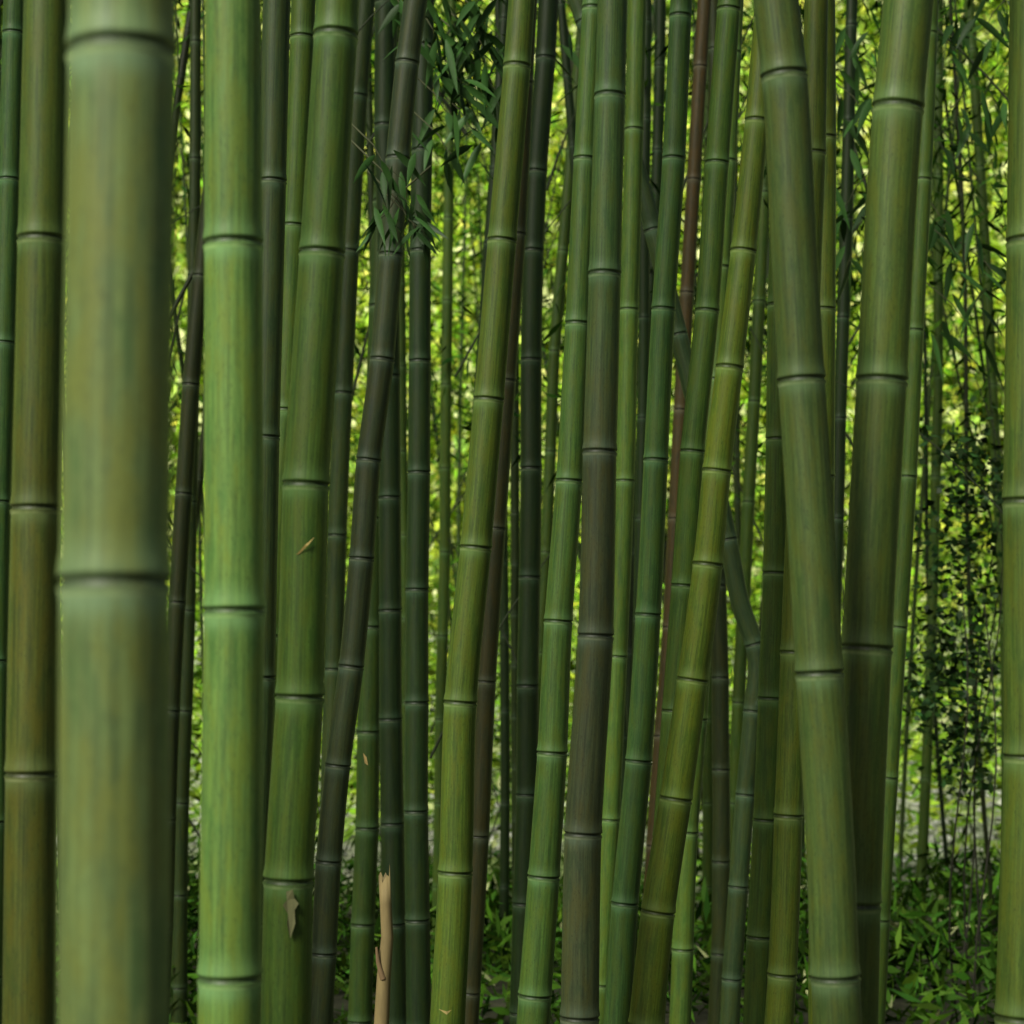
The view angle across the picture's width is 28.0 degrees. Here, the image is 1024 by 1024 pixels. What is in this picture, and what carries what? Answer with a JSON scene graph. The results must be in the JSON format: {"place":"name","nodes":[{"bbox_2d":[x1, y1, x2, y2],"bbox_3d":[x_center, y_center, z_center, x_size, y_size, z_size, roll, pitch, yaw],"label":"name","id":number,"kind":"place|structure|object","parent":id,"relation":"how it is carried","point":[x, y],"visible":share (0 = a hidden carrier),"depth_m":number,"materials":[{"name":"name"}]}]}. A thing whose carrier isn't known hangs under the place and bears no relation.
{"place":"outdoors","nodes":[
{"label":"outdoors","id":0,"kind":"place"},
{"bbox_2d":[55,0,1008,1023],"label":"ground","id":1,"kind":"structure","parent":0,"point":[699,1018],"depth_m":17.54,"materials":[{"name":"green plant"}]},
{"bbox_2d":[0,0,12,531],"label":"side bamboo grove","id":2,"kind":"object","parent":1,"relation":"on","point":[0,82],"visible":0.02,"depth_m":9.95,"materials":[{"name":"green plant"}]},
{"bbox_2d":[0,0,23,1023],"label":"bamboo culm","id":3,"kind":"object","parent":1,"relation":"on","point":[11,82],"visible":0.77,"depth_m":6.04,"materials":[{"name":"green plant"}]},
{"bbox_2d":[2,0,68,1023],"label":"bamboo culm","id":4,"kind":"object","parent":1,"relation":"on","point":[29,916],"visible":0.96,"depth_m":3.28,"materials":[{"name":"green plant"}]},
{"bbox_2d":[57,0,178,1023],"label":"bamboo culm","id":5,"kind":"object","parent":1,"relation":"on","point":[114,575],"visible":1,"depth_m":1.67,"materials":[{"name":"green plant"}]},
{"bbox_2d":[170,0,200,1023],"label":"bamboo culm","id":6,"kind":"object","parent":1,"relation":"on","point":[179,961],"visible":0.64,"depth_m":8.95,"materials":[{"name":"green plant"}]},
{"bbox_2d":[169,183,204,975],"bbox_3d":[-0.937,-1.954,7.674,0.766,8.512,0.073,0,-4,0],"label":"bamboo culm","id":7,"kind":"object","parent":1,"relation":"on","point":[186,453],"visible":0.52,"depth_m":7.50,"materials":[{"name":"green plant"}]},
{"bbox_2d":[197,0,265,1023],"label":"bamboo culm","id":8,"kind":"object","parent":1,"relation":"on","point":[229,973],"visible":1,"depth_m":2.92,"materials":[{"name":"green plant"}]},
{"bbox_2d":[260,0,289,976],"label":"bamboo culm","id":9,"kind":"object","parent":1,"relation":"on","point":[275,64],"visible":0.52,"depth_m":5.23,"materials":[{"name":"green plant"}]},
{"bbox_2d":[273,0,315,733],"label":"bamboo culm","id":10,"kind":"object","parent":1,"relation":"on","point":[301,41],"visible":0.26,"depth_m":5.86,"materials":[{"name":"green plant"}]},
{"bbox_2d":[261,0,358,1023],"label":"bamboo culm","id":11,"kind":"object","parent":1,"relation":"on","point":[286,977],"visible":0.99,"depth_m":3.67,"materials":[{"name":"green plant"}]},
{"bbox_2d":[283,889,298,937],"bbox_3d":[-0.389,0.707,3.609,0.028,0.086,0.004,0,-4,0],"label":"dry leaf scrap","id":12,"kind":"object","parent":11,"relation":"attached to","point":[291,903],"visible":1,"depth_m":3.61,"materials":[{"name":"beige plant"}]},
{"bbox_2d":[296,539,312,554],"bbox_3d":[-0.368,0.060,3.659,0.033,0.031,0.004,0,-4,0],"label":"dry leaf scrap","id":13,"kind":"object","parent":11,"relation":"attached to","point":[303,548],"visible":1,"depth_m":3.66,"materials":[{"name":"beige plant"}]},
{"bbox_2d":[320,0,374,1023],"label":"bamboo culm","id":14,"kind":"object","parent":1,"relation":"on","point":[337,515],"visible":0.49,"depth_m":8.03,"materials":[{"name":"green plant"}]},
{"bbox_2d":[311,0,426,1023],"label":"bamboo culm","id":15,"kind":"object","parent":1,"relation":"on","point":[328,858],"visible":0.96,"depth_m":5.98,"materials":[{"name":"green plant"}]},
{"bbox_2d":[347,27,397,1023],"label":"bamboo culm","id":16,"kind":"object","parent":1,"relation":"on","point":[361,970],"visible":0.53,"depth_m":7.70,"materials":[{"name":"green plant"}]},
{"bbox_2d":[374,866,392,1023],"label":"broken bamboo stalk","id":17,"kind":"object","parent":1,"relation":"on","point":[383,983],"visible":1,"depth_m":4.82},
{"bbox_2d":[374,0,405,1023],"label":"bamboo culm","id":18,"kind":"object","parent":1,"relation":"on","point":[390,727],"visible":0.64,"depth_m":7.56,"materials":[{"name":"green plant"}]},
{"bbox_2d":[397,0,407,853],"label":"bamboo culm","id":19,"kind":"object","parent":1,"relation":"on","point":[403,423],"visible":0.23,"depth_m":10.03,"materials":[{"name":"green plant"}]},
{"bbox_2d":[403,0,433,1023],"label":"bamboo culm","id":20,"kind":"object","parent":1,"relation":"on","point":[417,930],"visible":0.87,"depth_m":6.97,"materials":[{"name":"green plant"}]},
{"bbox_2d":[432,0,455,957],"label":"bamboo culm","id":21,"kind":"object","parent":1,"relation":"on","point":[444,503],"visible":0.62,"depth_m":11.02,"materials":[{"name":"green plant"}]},
{"bbox_2d":[430,0,534,1023],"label":"bamboo culm","id":22,"kind":"object","parent":1,"relation":"on","point":[451,944],"visible":1,"depth_m":4.98,"materials":[{"name":"green plant"}]},
{"bbox_2d":[472,0,507,413],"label":"bamboo culm","id":23,"kind":"object","parent":1,"relation":"on","point":[502,27],"visible":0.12,"depth_m":9.33,"materials":[{"name":"green plant"}]},
{"bbox_2d":[465,0,536,1023],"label":"bamboo culm","id":24,"kind":"object","parent":1,"relation":"on","point":[485,711],"visible":0.62,"depth_m":6.56,"materials":[{"name":"green plant"}]},
{"bbox_2d":[353,0,1008,388],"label":"bamboo leaf spray","id":25,"kind":"object","parent":24,"relation":"attached to","point":[457,58],"visible":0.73,"depth_m":6.79,"materials":[{"name":"green plant"}]},
{"bbox_2d":[1,0,1002,959],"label":"distant bamboo grove","id":26,"kind":"object","parent":1,"relation":"on","point":[515,480],"visible":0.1,"depth_m":11.80,"materials":[{"name":"green plant"}]},
{"bbox_2d":[494,0,509,969],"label":"bamboo culm","id":27,"kind":"object","parent":1,"relation":"on","point":[504,885],"visible":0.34,"depth_m":10.92,"materials":[{"name":"green plant"}]},
{"bbox_2d":[0,0,1008,864],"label":"bamboo","id":28,"kind":"object","parent":1,"relation":"on","point":[472,174],"depth_m":14.97,"materials":[{"name":"green plant"}]},
{"bbox_2d":[0,0,1008,795],"bbox_3d":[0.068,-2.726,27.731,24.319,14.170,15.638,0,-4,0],"label":"bamboo foliage","id":29,"kind":"object","parent":1,"relation":"on","point":[743,382],"visible":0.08,"depth_m":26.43,"materials":[{"name":"green plant"}]},
{"bbox_2d":[1,0,1008,634],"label":"hillside shrubs","id":30,"kind":"object","parent":1,"relation":"on","point":[999,244],"visible":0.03,"depth_m":38.96,"materials":[{"name":"green plant"}]},
{"bbox_2d":[55,807,1000,1023],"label":"undergrowth plants","id":31,"kind":"object","parent":1,"relation":"on","point":[901,938],"visible":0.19,"depth_m":9.90,"materials":[{"name":"green plant"}]},
{"bbox_2d":[56,461,1000,881],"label":"undergrowth plants","id":32,"kind":"object","parent":1,"relation":"on","point":[914,751],"visible":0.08,"depth_m":17.67,"materials":[{"name":"green plant"}]},
{"bbox_2d":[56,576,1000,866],"bbox_3d":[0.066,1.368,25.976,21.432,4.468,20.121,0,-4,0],"label":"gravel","id":33,"kind":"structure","parent":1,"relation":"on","point":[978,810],"depth_m":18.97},
{"bbox_2d":[509,0,558,1023],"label":"bamboo culm","id":34,"kind":"object","parent":1,"relation":"on","point":[527,682],"visible":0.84,"depth_m":7.60,"materials":[{"name":"green plant"}]},
{"bbox_2d":[506,28,579,1009],"bbox_3d":[0.341,-2.037,10.187,0.755,8.982,0.064,0,-4,0],"label":"bamboo culm","id":35,"kind":"object","parent":1,"relation":"on","point":[553,377],"visible":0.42,"depth_m":10.06,"materials":[{"name":"green plant"}]},
{"bbox_2d":[516,0,597,1023],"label":"bamboo culm","id":36,"kind":"object","parent":1,"relation":"on","point":[536,972],"visible":0.91,"depth_m":5.07,"materials":[{"name":"green plant"}]},
{"bbox_2d":[559,0,626,1023],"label":"bamboo culm","id":37,"kind":"object","parent":1,"relation":"on","point":[580,964],"visible":1,"depth_m":4.68,"materials":[{"name":"green plant"}]},
{"bbox_2d":[558,0,627,812],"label":"bamboo culm","id":38,"kind":"object","parent":1,"relation":"on","point":[566,64],"visible":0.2,"depth_m":9.96,"materials":[{"name":"green plant"}]},
{"bbox_2d":[598,0,645,1023],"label":"bamboo culm","id":39,"kind":"object","parent":1,"relation":"on","point":[630,245],"visible":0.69,"depth_m":6.51,"materials":[{"name":"green plant"}]},
{"bbox_2d":[632,0,651,966],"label":"bamboo culm","id":40,"kind":"object","parent":1,"relation":"on","point":[644,318],"visible":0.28,"depth_m":9.07,"materials":[{"name":"green plant"}]},
{"bbox_2d":[619,0,665,820],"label":"bamboo culm","id":41,"kind":"object","parent":1,"relation":"on","point":[659,83],"visible":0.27,"depth_m":10.15,"materials":[{"name":"green plant"}]},
{"bbox_2d":[603,0,691,1023],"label":"bamboo culm","id":42,"kind":"object","parent":1,"relation":"on","point":[625,895],"visible":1,"depth_m":5.58,"materials":[{"name":"green plant"}]},
{"bbox_2d":[568,0,760,1023],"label":"bamboo culm","id":43,"kind":"object","parent":1,"relation":"on","point":[738,882],"visible":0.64,"depth_m":7.14,"materials":[{"name":"green plant"}]},
{"bbox_2d":[643,0,710,893],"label":"bamboo culm","id":44,"kind":"object","parent":1,"relation":"on","point":[693,180],"visible":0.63,"depth_m":8.27,"materials":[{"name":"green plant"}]},
{"bbox_2d":[652,0,740,1023],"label":"bamboo culm","id":45,"kind":"object","parent":1,"relation":"on","point":[700,374],"visible":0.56,"depth_m":5.52,"materials":[{"name":"green plant"}]},
{"bbox_2d":[628,14,765,1023],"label":"bamboo culm","id":46,"kind":"object","parent":1,"relation":"on","point":[652,962],"visible":0.91,"depth_m":4.87,"materials":[{"name":"green plant"}]},
{"bbox_2d":[669,0,743,1023],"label":"bamboo culm","id":47,"kind":"object","parent":1,"relation":"on","point":[682,947],"visible":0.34,"depth_m":6.51,"materials":[{"name":"green plant"}]},
{"bbox_2d":[702,62,711,981],"bbox_3d":[1.009,-1.487,10.646,0.099,7.800,0.060,0,-4,0],"label":"bamboo culm","id":48,"kind":"object","parent":1,"relation":"on","point":[707,829],"visible":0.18,"depth_m":10.40,"materials":[{"name":"green plant"}]},
{"bbox_2d":[708,0,729,1023],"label":"bamboo culm","id":49,"kind":"object","parent":1,"relation":"on","point":[720,675],"visible":0.42,"depth_m":8.31,"materials":[{"name":"green plant"}]},
{"bbox_2d":[730,157,768,858],"bbox_3d":[1.168,-1.583,9.651,0.451,7.943,0.068,0,-4,0],"label":"bamboo culm","id":50,"kind":"object","parent":1,"relation":"on","point":[749,477],"visible":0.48,"depth_m":9.52,"materials":[{"name":"green plant"}]},
{"bbox_2d":[743,242,785,1023],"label":"bamboo culm","id":51,"kind":"object","parent":1,"relation":"on","point":[757,938],"visible":0.5,"depth_m":5.94,"materials":[{"name":"green plant"}]},
{"bbox_2d":[764,0,827,1023],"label":"bamboo culm","id":52,"kind":"object","parent":1,"relation":"on","point":[782,971],"visible":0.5,"depth_m":5.14,"materials":[{"name":"green plant"}]},
{"bbox_2d":[753,0,861,1023],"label":"bamboo culm","id":53,"kind":"object","parent":1,"relation":"on","point":[835,970],"visible":1,"depth_m":3.43,"materials":[{"name":"green plant"}]},
{"bbox_2d":[808,0,836,1023],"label":"bamboo culm","id":54,"kind":"object","parent":1,"relation":"on","point":[828,295],"visible":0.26,"depth_m":5.64,"materials":[{"name":"green plant"}]},
{"bbox_2d":[834,0,857,622],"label":"bamboo culm","id":55,"kind":"object","parent":1,"relation":"on","point":[843,304],"visible":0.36,"depth_m":8.57,"materials":[{"name":"green plant"}]},
{"bbox_2d":[841,0,933,1023],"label":"bamboo culm","id":56,"kind":"object","parent":1,"relation":"on","point":[897,110],"visible":0.87,"depth_m":3.59,"materials":[{"name":"green plant"}]},
{"bbox_2d":[878,0,938,1023],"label":"bamboo culm","id":57,"kind":"object","parent":1,"relation":"on","point":[908,498],"visible":0.64,"depth_m":7.00,"materials":[{"name":"green plant"}]},
{"bbox_2d":[914,0,943,927],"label":"bamboo culm","id":58,"kind":"object","parent":1,"relation":"on","point":[926,756],"visible":0.66,"depth_m":12.53,"materials":[{"name":"green plant"}]},
{"bbox_2d":[902,396,1003,1023],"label":"climbing shrub","id":59,"kind":"object","parent":1,"relation":"on","point":[960,730],"visible":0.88,"depth_m":9.26,"materials":[{"name":"green plant"}]},
{"bbox_2d":[964,0,1003,822],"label":"bamboo culm","id":60,"kind":"object","parent":1,"relation":"on","point":[975,98],"visible":0.31,"depth_m":12.11,"materials":[{"name":"green plant"}]},
{"bbox_2d":[994,0,1023,1023],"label":"bamboo culm","id":61,"kind":"object","parent":1,"relation":"on","point":[1009,1005],"visible":1,"depth_m":3.78,"materials":[{"name":"green plant"}]}
]}

